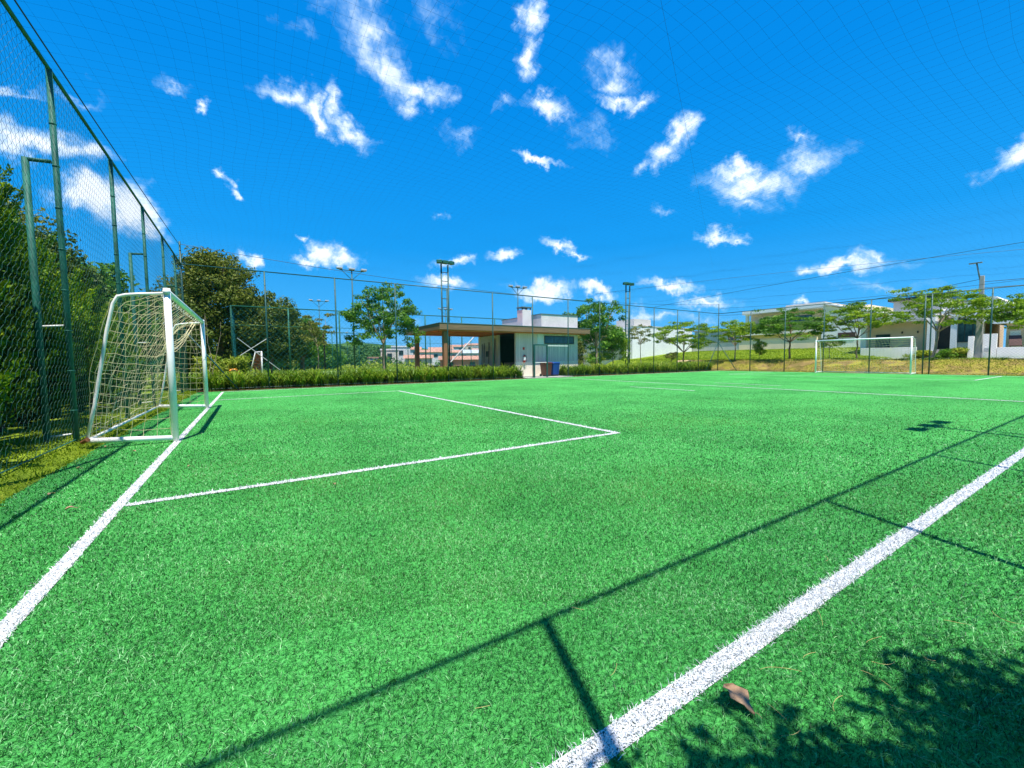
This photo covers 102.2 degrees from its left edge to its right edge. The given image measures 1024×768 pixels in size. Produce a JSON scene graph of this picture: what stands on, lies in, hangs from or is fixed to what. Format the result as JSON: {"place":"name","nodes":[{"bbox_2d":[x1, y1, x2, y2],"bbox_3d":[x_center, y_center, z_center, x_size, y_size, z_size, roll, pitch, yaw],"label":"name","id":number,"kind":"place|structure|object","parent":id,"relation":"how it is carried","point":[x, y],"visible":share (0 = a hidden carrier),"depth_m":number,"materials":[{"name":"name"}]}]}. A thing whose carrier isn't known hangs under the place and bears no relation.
{"place":"outdoors","nodes":[
{"label":"outdoors","id":0,"kind":"place"},
{"bbox_2d":[135,367,441,390],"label":"meadow grass","id":1,"kind":"structure","parent":0,"point":[319,369],"depth_m":55.94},
{"bbox_2d":[330,343,427,349],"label":"hill","id":2,"kind":"structure","parent":0,"point":[373,345],"depth_m":271.41,"materials":[{"name":"green plant"}]},
{"bbox_2d":[0,348,1023,501],"bbox_3d":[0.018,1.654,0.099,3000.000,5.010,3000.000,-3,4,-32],"label":"ground","id":3,"kind":"structure","parent":0,"point":[798,364],"depth_m":22.89,"materials":[{"name":"plant"}]},
{"bbox_2d":[0,371,14,445],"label":"conifer shrub","id":4,"kind":"object","parent":3,"relation":"on","point":[3,396],"visible":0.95,"depth_m":4.19,"materials":[{"name":"green plant"}]},
{"bbox_2d":[0,256,38,435],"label":"conifer shrub","id":5,"kind":"object","parent":3,"relation":"on","point":[4,339],"visible":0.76,"depth_m":5.15,"materials":[{"name":"green plant"}]},
{"bbox_2d":[5,198,73,263],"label":"broadleaf tree","id":6,"kind":"object","parent":3,"relation":"on","point":[36,220],"visible":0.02,"depth_m":17.77,"materials":[{"name":"green plant"}]},
{"bbox_2d":[0,163,95,430],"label":"conifer shrub","id":7,"kind":"object","parent":3,"relation":"on","point":[22,310],"visible":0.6,"depth_m":5.89,"materials":[{"name":"green plant"}]},
{"bbox_2d":[0,216,95,431],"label":"conifer shrub","id":8,"kind":"object","parent":3,"relation":"on","point":[46,344],"visible":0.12,"depth_m":6.80,"materials":[{"name":"green plant"}]},
{"bbox_2d":[0,237,101,423],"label":"conifer shrub","id":9,"kind":"object","parent":3,"relation":"on","point":[88,382],"visible":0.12,"depth_m":7.68,"materials":[{"name":"green plant"}]},
{"bbox_2d":[13,222,113,303],"bbox_3d":[-15.657,-2.218,13.020,4.909,5.945,5.736,-3,4,-32],"label":"broadleaf tree","id":10,"kind":"object","parent":3,"relation":"on","point":[92,269],"visible":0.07,"depth_m":13.44,"materials":[{"name":"green plant"}]},
{"bbox_2d":[12,288,118,417],"bbox_3d":[-9.357,-0.692,8.415,1.779,2.958,1.604,-1,3,0],"label":"conifer shrub","id":11,"kind":"object","parent":3,"relation":"on","point":[92,376],"visible":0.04,"depth_m":8.71,"materials":[{"name":"green plant"}]},
{"bbox_2d":[8,322,157,417],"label":"hedge undergrowth","id":12,"kind":"object","parent":3,"relation":"on","point":[142,344],"visible":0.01,"depth_m":16.58,"materials":[{"name":"green plant"}]},
{"bbox_2d":[0,0,187,474],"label":"chain link fence","id":13,"kind":"object","parent":3,"relation":"on","point":[50,75],"visible":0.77,"depth_m":5.86,"materials":[{"name":"metal"}]},
{"bbox_2d":[21,156,71,442],"bbox_3d":[-6.262,-1.008,5.578,0.276,3.986,0.072,-3,4,-32],"label":"fence brace","id":14,"kind":"object","parent":13,"relation":"attached to","point":[40,345],"visible":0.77,"depth_m":5.50,"materials":[{"name":"paint"}]},
{"bbox_2d":[14,0,178,243],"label":"net cable","id":15,"kind":"object","parent":13,"relation":"attached to","point":[19,7],"visible":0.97,"depth_m":6.20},
{"bbox_2d":[128,252,150,405],"bbox_3d":[-9.257,-1.256,10.303,0.276,3.986,0.072,-3,4,-32],"label":"fence brace","id":16,"kind":"object","parent":13,"relation":"attached to","point":[132,301],"visible":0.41,"depth_m":10.22,"materials":[{"name":"paint"}]},
{"bbox_2d":[18,0,1023,313],"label":"roof net","id":17,"kind":"object","parent":13,"relation":"attached to","point":[596,168],"visible":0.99,"depth_m":9.38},
{"bbox_2d":[50,267,138,410],"bbox_3d":[-9.922,-0.902,9.245,2.061,3.286,1.754,0,3,12],"label":"conifer shrub","id":18,"kind":"object","parent":3,"relation":"on","point":[95,307],"visible":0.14,"depth_m":9.52,"materials":[{"name":"green plant"}]},
{"bbox_2d":[0,389,197,506],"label":"verge grass","id":19,"kind":"structure","parent":3,"relation":"on","point":[55,432],"depth_m":5.60,"materials":[{"name":"plant"}]},
{"bbox_2d":[65,302,133,406],"bbox_3d":[-10.574,-0.767,10.329,1.760,2.898,1.580,-2,4,-25],"label":"conifer shrub","id":20,"kind":"object","parent":3,"relation":"on","point":[127,342],"visible":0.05,"depth_m":10.58,"materials":[{"name":"green plant"}]},
{"bbox_2d":[90,317,141,403],"bbox_3d":[-11.069,-0.673,11.344,1.556,2.589,1.404,2,4,33],"label":"conifer shrub","id":21,"kind":"object","parent":3,"relation":"on","point":[118,343],"visible":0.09,"depth_m":11.37,"materials":[{"name":"green plant"}]},
{"bbox_2d":[77,254,161,335],"bbox_3d":[-21.840,-3.099,20.512,6.930,6.962,6.495,-3,4,-32],"label":"broadleaf tree","id":22,"kind":"object","parent":3,"relation":"on","point":[109,275],"visible":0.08,"depth_m":20.65,"materials":[{"name":"green plant"}]},
{"bbox_2d":[102,305,146,398],"bbox_3d":[-11.912,-0.901,12.216,1.578,2.958,1.855,-4,5,-45],"label":"conifer shrub","id":23,"kind":"object","parent":3,"relation":"on","point":[130,327],"visible":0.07,"depth_m":12.38,"materials":[{"name":"green plant"}]},
{"bbox_2d":[145,371,202,391],"bbox_3d":[-13.496,-0.123,16.511,2.398,0.878,2.678,-3,4,-32],"label":"strap leaf planting","id":24,"kind":"object","parent":3,"relation":"on","point":[194,379],"visible":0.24,"depth_m":16.23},
{"bbox_2d":[138,284,218,377],"bbox_3d":[-22.618,-3.161,27.068,5.521,6.730,6.366,-3,4,-32],"label":"broadleaf tree","id":25,"kind":"object","parent":3,"relation":"on","point":[196,339],"visible":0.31,"depth_m":26.39,"materials":[{"name":"green plant"}]},
{"bbox_2d":[153,246,272,374],"bbox_3d":[-21.974,-5.057,30.724,7.208,10.045,6.732,-3,4,-32],"label":"broadleaf tree","id":26,"kind":"object","parent":3,"relation":"on","point":[218,283],"visible":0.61,"depth_m":29.37,"materials":[{"name":"green plant"}]},
{"bbox_2d":[189,353,254,375],"bbox_3d":[-12.970,-0.587,18.384,2.672,1.602,2.079,-3,4,-32],"label":"ornamental bush","id":27,"kind":"object","parent":3,"relation":"on","point":[227,364],"visible":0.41,"depth_m":18.20,"materials":[{"name":"green plant"}]},
{"bbox_2d":[225,290,311,372],"bbox_3d":[-20.146,-3.990,34.505,6.395,7.482,6.736,-3,4,-32],"label":"broadleaf tree","id":28,"kind":"object","parent":3,"relation":"on","point":[281,337],"visible":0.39,"depth_m":33.46,"materials":[{"name":"green plant"}]},
{"bbox_2d":[258,358,313,369],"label":"shrub","id":29,"kind":"object","parent":3,"relation":"on","point":[306,363],"visible":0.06,"depth_m":49.71,"materials":[{"name":"green plant"}]},
{"bbox_2d":[282,318,331,369],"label":"broadleaf tree","id":30,"kind":"object","parent":3,"relation":"on","point":[314,353],"visible":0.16,"depth_m":38.19,"materials":[{"name":"green plant"}]},
{"bbox_2d":[299,313,335,369],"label":"spreading tree","id":31,"kind":"object","parent":3,"relation":"on","point":[313,333],"visible":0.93,"depth_m":21.60,"materials":[{"name":"green plant"}]},
{"bbox_2d":[296,344,347,369],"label":"broadleaf tree","id":32,"kind":"object","parent":3,"relation":"on","point":[330,361],"visible":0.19,"depth_m":59.21,"materials":[{"name":"green plant"}]},
{"bbox_2d":[258,343,402,370],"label":"distant wood","id":33,"kind":"object","parent":3,"relation":"on","point":[350,361],"visible":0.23,"depth_m":103.68,"materials":[{"name":"green plant"}]},
{"bbox_2d":[336,266,366,370],"bbox_3d":[-10.785,-4.074,28.123,1.940,7.520,0.220,-3,4,-32],"label":"floodlight pole","id":34,"kind":"object","parent":3,"relation":"on","point":[350,269],"visible":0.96,"depth_m":27.98,"materials":[{"name":"metal"}]},
{"bbox_2d":[298,359,432,369],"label":"distant scrub","id":35,"kind":"object","parent":3,"relation":"on","point":[390,364],"visible":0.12,"depth_m":72.86,"materials":[{"name":"green plant"}]},
{"bbox_2d":[273,332,478,370],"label":"chain link fence","id":36,"kind":"object","parent":3,"relation":"on","point":[430,353],"visible":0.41,"depth_m":51.35,"materials":[{"name":"metal"}]},
{"bbox_2d":[337,282,425,368],"bbox_3d":[-7.161,-2.866,23.143,4.668,5.738,4.082,-3,4,-32],"label":"spreading tree","id":37,"kind":"object","parent":3,"relation":"on","point":[401,313],"visible":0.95,"depth_m":22.45,"materials":[{"name":"green plant"}]},
{"bbox_2d":[380,349,398,361],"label":"town house","id":38,"kind":"structure","parent":3,"relation":"on","point":[389,354],"depth_m":97.66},
{"bbox_2d":[391,346,409,361],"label":"town house","id":39,"kind":"structure","parent":3,"relation":"on","point":[401,353],"depth_m":104.10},
{"bbox_2d":[230,305,598,372],"bbox_3d":[-3.935,-2.968,32.545,30.096,4.631,0.101,-3,4,-32],"label":"chain link fence","id":40,"kind":"object","parent":3,"relation":"on","point":[340,345],"visible":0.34,"depth_m":27.59,"materials":[{"name":"metal"}]},
{"bbox_2d":[405,355,433,366],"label":"town house","id":41,"kind":"structure","parent":3,"relation":"on","point":[422,358],"depth_m":93.91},
{"bbox_2d":[420,350,441,365],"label":"town house","id":42,"kind":"structure","parent":3,"relation":"on","point":[438,353],"depth_m":117.78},
{"bbox_2d":[436,259,454,367],"bbox_3d":[-4.728,-4.702,29.788,1.389,8.240,0.471,-3,4,-32],"label":"ladder mast","id":43,"kind":"object","parent":3,"relation":"on","point":[438,261],"visible":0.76,"depth_m":29.69,"materials":[{"name":"metal"}]},
{"bbox_2d":[198,370,717,391],"bbox_3d":[2.170,-0.455,26.159,35.200,0.003,1.630,-3,4,-32],"label":"planting bed","id":44,"kind":"object","parent":3,"relation":"on","point":[426,382],"visible":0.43,"depth_m":21.10,"materials":[{"name":"soil"}]},
{"bbox_2d":[182,317,220,373],"bbox_3d":[-12.744,-1.328,17.044,0.437,3.212,1.247,3,5,45],"label":"bare shrub","id":45,"kind":"object","parent":44,"relation":"on","point":[208,346],"visible":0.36,"depth_m":17.18,"materials":[{"name":"brown plant"}]},
{"bbox_2d":[190,364,525,390],"bbox_3d":[-6.166,-0.552,21.023,17.099,1.031,3.049,-3,4,-32],"label":"strap leaf planting","id":46,"kind":"object","parent":44,"relation":"on","point":[260,381],"visible":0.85,"depth_m":19.54,"materials":[{"name":"plant"}]},
{"bbox_2d":[178,241,718,390],"bbox_3d":[2.420,-3.254,25.499,35.818,5.900,0.134,-3,4,-32],"label":"chain link fence","id":47,"kind":"object","parent":44,"relation":"on","point":[266,316],"visible":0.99,"depth_m":20.77,"materials":[{"name":"metal"}]},
{"bbox_2d":[181,244,711,304],"bbox_3d":[2.376,-5.700,25.379,35.751,0.816,0.018,-3,4,-32],"label":"net cable","id":48,"kind":"object","parent":47,"relation":"attached to","point":[413,281],"visible":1,"depth_m":20.35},
{"bbox_2d":[533,344,547,377],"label":"gate","id":49,"kind":"structure","parent":47,"relation":"attached to","point":[546,345],"depth_m":25.23,"materials":[{"name":"green metal"}]},
{"bbox_2d":[598,249,1021,293],"bbox_3d":[15.264,-5.800,21.310,22.935,0.190,0.014,1,4,32],"label":"net cable","id":50,"kind":"object","parent":47,"relation":"attached to","point":[821,268],"visible":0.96,"depth_m":20.80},
{"bbox_2d":[657,242,1022,306],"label":"net cable","id":51,"kind":"object","parent":47,"relation":"attached to","point":[854,270],"visible":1,"depth_m":19.52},
{"bbox_2d":[735,279,1023,307],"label":"net cable","id":52,"kind":"object","parent":47,"relation":"attached to","point":[892,294],"visible":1,"depth_m":25.40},
{"bbox_2d":[558,360,715,375],"bbox_3d":[9.965,-1.347,31.339,17.400,1.029,3.259,-3,4,-32],"label":"strap leaf planting","id":53,"kind":"object","parent":44,"relation":"on","point":[587,369],"visible":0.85,"depth_m":29.94,"materials":[{"name":"plant"}]},
{"bbox_2d":[438,356,478,366],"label":"town house","id":54,"kind":"structure","parent":3,"relation":"on","point":[465,358],"depth_m":87.43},
{"bbox_2d":[461,350,478,359],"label":"town house","id":55,"kind":"structure","parent":3,"relation":"on","point":[468,352],"depth_m":136.16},
{"bbox_2d":[0,371,1023,767],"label":"artificial turf","id":56,"kind":"structure","parent":3,"relation":"on","point":[852,381],"depth_m":2.14,"materials":[{"name":"plastic"}]},
{"bbox_2d":[0,392,223,648],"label":"goal line","id":57,"kind":"object","parent":56,"relation":"on","point":[39,590],"visible":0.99,"depth_m":2.47,"materials":[{"name":"paint"}]},
{"bbox_2d":[80,288,208,443],"bbox_3d":[-6.739,-0.359,7.934,1.044,2.220,5.347,-3,4,-32],"label":"football goal","id":58,"kind":"object","parent":56,"relation":"on","point":[167,294],"visible":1,"depth_m":5.98,"materials":[{"name":"white paint"}]},
{"bbox_2d":[125,433,616,505],"bbox_3d":[-0.774,0.854,4.834,5.590,0.029,0.161,-3,4,-32],"label":"penalty area line","id":59,"kind":"object","parent":56,"relation":"on","point":[252,486],"visible":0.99,"depth_m":4.19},
{"bbox_2d":[401,391,618,432],"bbox_3d":[-1.340,0.493,10.998,0.151,0.027,11.130,-3,4,-32],"label":"penalty area line","id":60,"kind":"object","parent":56,"relation":"on","point":[524,415],"visible":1,"depth_m":8.26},
{"bbox_2d":[723,683,761,717],"bbox_3d":[0.743,1.030,1.346,0.075,0.031,0.126,0,3,3],"label":"fallen leaf","id":61,"kind":"object","parent":56,"relation":"on","point":[739,694],"visible":1,"depth_m":1.35,"materials":[{"name":"plant"}]},
{"bbox_2d":[531,448,1023,767],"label":"touch line","id":62,"kind":"object","parent":56,"relation":"on","point":[623,731],"visible":1,"depth_m":1.60,"materials":[{"name":"paint"}]},
{"bbox_2d":[570,378,1023,401],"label":"halfway line","id":63,"kind":"object","parent":56,"relation":"on","point":[826,391],"visible":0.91,"depth_m":12.84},
{"bbox_2d":[815,336,916,374],"bbox_3d":[22.375,-1.784,26.348,1.044,2.220,4.937,-3,4,-32],"label":"football goal","id":64,"kind":"object","parent":56,"relation":"on","point":[910,355],"visible":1,"depth_m":25.99,"materials":[{"name":"white paint"}]},
{"bbox_2d":[523,376,573,378],"bbox_3d":[1.851,-0.447,26.289,3.600,0.055,2.130,-3,4,-32],"label":"paved entrance","id":65,"kind":"object","parent":3,"relation":"on","point":[525,377],"visible":0.5,"depth_m":25.98,"materials":[{"name":"concrete"}]},
{"bbox_2d":[540,362,551,375],"bbox_3d":[2.179,-0.948,26.706,0.585,0.959,0.728,-3,4,-32],"label":"rubbish bin","id":66,"kind":"object","parent":65,"relation":"on","point":[542,366],"visible":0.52,"depth_m":26.50,"materials":[{"name":"plastic"}]},
{"bbox_2d":[551,362,559,375],"bbox_3d":[2.711,-0.974,27.042,0.585,0.959,0.728,-3,4,-32],"label":"rubbish bin","id":67,"kind":"object","parent":65,"relation":"on","point":[554,371],"visible":0.65,"depth_m":26.77,"materials":[{"name":"plastic"}]},
{"bbox_2d":[578,335,587,364],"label":"spreading tree","id":68,"kind":"object","parent":3,"relation":"on","point":[583,360],"visible":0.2,"depth_m":31.17,"materials":[{"name":"green plant"}]},
{"bbox_2d":[562,298,627,364],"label":"spreading tree","id":69,"kind":"object","parent":3,"relation":"on","point":[591,319],"visible":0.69,"depth_m":32.84,"materials":[{"name":"green plant"}]},
{"bbox_2d":[597,324,631,362],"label":"spreading tree","id":70,"kind":"object","parent":3,"relation":"on","point":[613,354],"visible":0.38,"depth_m":34.95,"materials":[{"name":"green plant"}]},
{"bbox_2d":[623,282,633,363],"bbox_3d":[11.060,-5.442,39.219,1.389,8.240,0.471,-3,4,-32],"label":"ladder mast","id":71,"kind":"object","parent":3,"relation":"on","point":[628,283],"visible":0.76,"depth_m":39.06,"materials":[{"name":"metal"}]},
{"bbox_2d":[578,319,691,365],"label":"building","id":72,"kind":"structure","parent":3,"relation":"on","point":[635,349],"depth_m":56.67,"materials":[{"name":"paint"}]},
{"bbox_2d":[627,324,653,361],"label":"spreading tree","id":73,"kind":"object","parent":3,"relation":"on","point":[635,329],"visible":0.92,"depth_m":35.17,"materials":[{"name":"green plant"}]},
{"bbox_2d":[649,320,715,361],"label":"spreading tree","id":74,"kind":"object","parent":3,"relation":"on","point":[683,338],"visible":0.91,"depth_m":37.58,"materials":[{"name":"green plant"}]},
{"bbox_2d":[692,341,738,351],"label":"garden wall","id":75,"kind":"structure","parent":3,"relation":"on","point":[726,347],"depth_m":58.31,"materials":[{"name":"paint"}]},
{"bbox_2d":[693,328,749,342],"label":"grey house","id":76,"kind":"structure","parent":3,"relation":"on","point":[712,338],"depth_m":63.91,"materials":[{"name":"paint"}]},
{"bbox_2d":[711,319,759,359],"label":"spreading tree","id":77,"kind":"object","parent":3,"relation":"on","point":[731,324],"visible":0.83,"depth_m":36.95,"materials":[{"name":"green plant"}]},
{"bbox_2d":[752,341,768,358],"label":"spreading tree","id":78,"kind":"object","parent":3,"relation":"on","point":[758,348],"visible":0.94,"depth_m":36.24,"materials":[{"name":"green plant"}]},
{"bbox_2d":[739,336,817,349],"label":"garden wall","id":79,"kind":"structure","parent":3,"relation":"on","point":[795,343],"depth_m":51.44,"materials":[{"name":"beige paint"}]},
{"bbox_2d":[753,307,826,358],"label":"spreading tree","id":80,"kind":"object","parent":3,"relation":"on","point":[773,322],"visible":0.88,"depth_m":33.66,"materials":[{"name":"green plant"}]},
{"bbox_2d":[742,302,892,338],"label":"beige house","id":81,"kind":"structure","parent":3,"relation":"on","point":[774,312],"depth_m":55.86,"materials":[{"name":"paint"}]},
{"bbox_2d":[814,334,848,357],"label":"spreading tree","id":82,"kind":"object","parent":3,"relation":"on","point":[833,338],"visible":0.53,"depth_m":32.16,"materials":[{"name":"green plant"}]},
{"bbox_2d":[821,302,892,347],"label":"cream house","id":83,"kind":"structure","parent":3,"relation":"on","point":[833,308],"depth_m":47.05,"materials":[{"name":"white paint"}]},
{"bbox_2d":[812,301,906,358],"bbox_3d":[26.093,-3.951,31.140,5.154,4.475,5.165,0,4,15],"label":"spreading tree","id":84,"kind":"object","parent":3,"relation":"on","point":[860,306],"visible":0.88,"depth_m":31.02,"materials":[{"name":"green plant"}]},
{"bbox_2d":[718,285,1023,374],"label":"chain link fence","id":85,"kind":"object","parent":3,"relation":"on","point":[930,349],"visible":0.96,"depth_m":25.42,"materials":[{"name":"metal"}]},
{"bbox_2d":[902,350,932,357],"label":"garden shrub","id":86,"kind":"object","parent":3,"relation":"on","point":[919,354],"visible":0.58,"depth_m":33.42,"materials":[{"name":"green plant"}]},
{"bbox_2d":[854,295,1013,357],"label":"modern house","id":87,"kind":"structure","parent":3,"relation":"on","point":[950,342],"depth_m":35.09,"materials":[{"name":"paint"}]},
{"bbox_2d":[875,334,889,347],"bbox_3d":[33.359,-3.746,37.173,0.047,1.400,1.000,-3,4,-32],"label":"window","id":88,"kind":"structure","parent":87,"relation":"in","point":[887,335],"depth_m":37.17,"materials":[{"name":"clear glass"}]},
{"bbox_2d":[937,325,950,348],"bbox_3d":[35.415,-3.448,33.811,0.190,2.640,0.860,-3,4,-32],"label":"door","id":89,"kind":"structure","parent":87,"relation":"in","point":[945,341],"depth_m":33.74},
{"bbox_2d":[957,317,975,341],"bbox_3d":[35.711,-4.382,32.290,0.047,2.200,1.300,-3,4,-32],"label":"window","id":90,"kind":"structure","parent":87,"relation":"in","point":[971,329],"depth_m":32.47,"materials":[{"name":"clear glass"}]},
{"bbox_2d":[882,285,1004,357],"bbox_3d":[28.555,-4.039,27.596,5.843,5.034,5.941,-1,3,0],"label":"spreading tree","id":91,"kind":"object","parent":3,"relation":"on","point":[960,312],"visible":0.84,"depth_m":26.98,"materials":[{"name":"green plant"}]},
{"bbox_2d":[934,347,966,357],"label":"garden shrub","id":92,"kind":"object","parent":3,"relation":"on","point":[941,355],"visible":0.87,"depth_m":31.94,"materials":[{"name":"green plant"}]},
{"bbox_2d":[945,346,969,357],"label":"garden shrub","id":93,"kind":"object","parent":3,"relation":"on","point":[960,350],"visible":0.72,"depth_m":31.43,"materials":[{"name":"green plant"}]},
{"bbox_2d":[967,334,1023,357],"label":"boundary wall","id":94,"kind":"structure","parent":3,"relation":"on","point":[1013,352],"depth_m":30.07,"materials":[{"name":"white paint"}]},
{"bbox_2d":[970,293,1023,329],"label":"spreading tree","id":95,"kind":"object","parent":3,"relation":"on","point":[1014,314],"visible":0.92,"depth_m":24.87,"materials":[{"name":"green plant"}]},
{"bbox_2d":[1009,335,1022,346],"bbox_3d":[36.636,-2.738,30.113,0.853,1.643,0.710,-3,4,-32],"label":"garden chair","id":96,"kind":"object","parent":3,"relation":"on","point":[1012,338],"visible":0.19,"depth_m":30.17,"materials":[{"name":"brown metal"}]},
{"bbox_2d":[0,0,1023,348],"label":"sky","id":97,"kind":"structure","parent":0,"point":[828,22],"materials":[{"name":"blue"}]},
{"bbox_2d":[623,347,1010,363],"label":"lawn grass","id":98,"kind":"structure","parent":0,"point":[775,357],"depth_m":42.17,"materials":[{"name":"plant"}]},
{"bbox_2d":[702,358,1023,375],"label":"bank grass","id":99,"kind":"structure","parent":0,"point":[871,360],"depth_m":27.06,"materials":[{"name":"plant"}]},
{"bbox_2d":[1005,316,1023,346],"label":"brown house","id":100,"kind":"structure","parent":0,"point":[1011,331],"depth_m":30.69,"materials":[{"name":"paint"}]},
{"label":"pavilion floor","id":101,"kind":"structure","parent":0,"visible":0},
{"bbox_2d":[405,306,590,375],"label":"pavilion","id":102,"kind":"structure","parent":101,"relation":"on","point":[518,345],"depth_m":27.67,"materials":[{"name":"white concrete"}]},
{"bbox_2d":[537,334,542,345],"bbox_3d":[1.877,-2.957,27.422,0.500,0.830,0.028,-3,4,-32],"label":"notice board","id":103,"kind":"object","parent":102,"relation":"attached to","point":[539,339],"visible":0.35,"depth_m":27.39,"materials":[{"name":"white paint"}]},
{"bbox_2d":[544,336,573,343],"bbox_3d":[3.256,-3.010,28.310,2.580,0.540,0.027,-3,4,-32],"label":"window","id":104,"kind":"structure","parent":102,"relation":"in","point":[554,339],"depth_m":28.26,"materials":[{"name":"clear glass"}]},
{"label":"court floor","id":105,"kind":"structure","parent":0,"visible":0},
{"bbox_2d":[250,351,262,375],"bbox_3d":[-19.354,-1.470,31.149,0.909,1.950,3.100,-3,4,-32],"label":"futsal goal","id":106,"kind":"object","parent":105,"relation":"on","point":[259,361],"visible":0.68,"depth_m":30.01,"materials":[{"name":"white paint"}]},
{"bbox_2d":[230,306,473,369],"bbox_3d":[-18.193,-2.786,32.173,13.071,4.631,27.616,-9,9,-68],"label":"brace","id":107,"kind":"object","parent":105,"relation":"on","point":[232,317],"visible":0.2,"depth_m":25.75,"materials":[{"name":"metal"}]},
{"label":"pavement","id":108,"kind":"structure","parent":0,"visible":0},
{"bbox_2d":[969,262,984,357],"bbox_3d":[30.889,-4.706,27.541,0.400,6.720,0.830,-3,4,-32],"label":"utility pole","id":109,"kind":"object","parent":108,"relation":"on","point":[979,343],"visible":0.69,"depth_m":27.33,"materials":[{"name":"concrete"}]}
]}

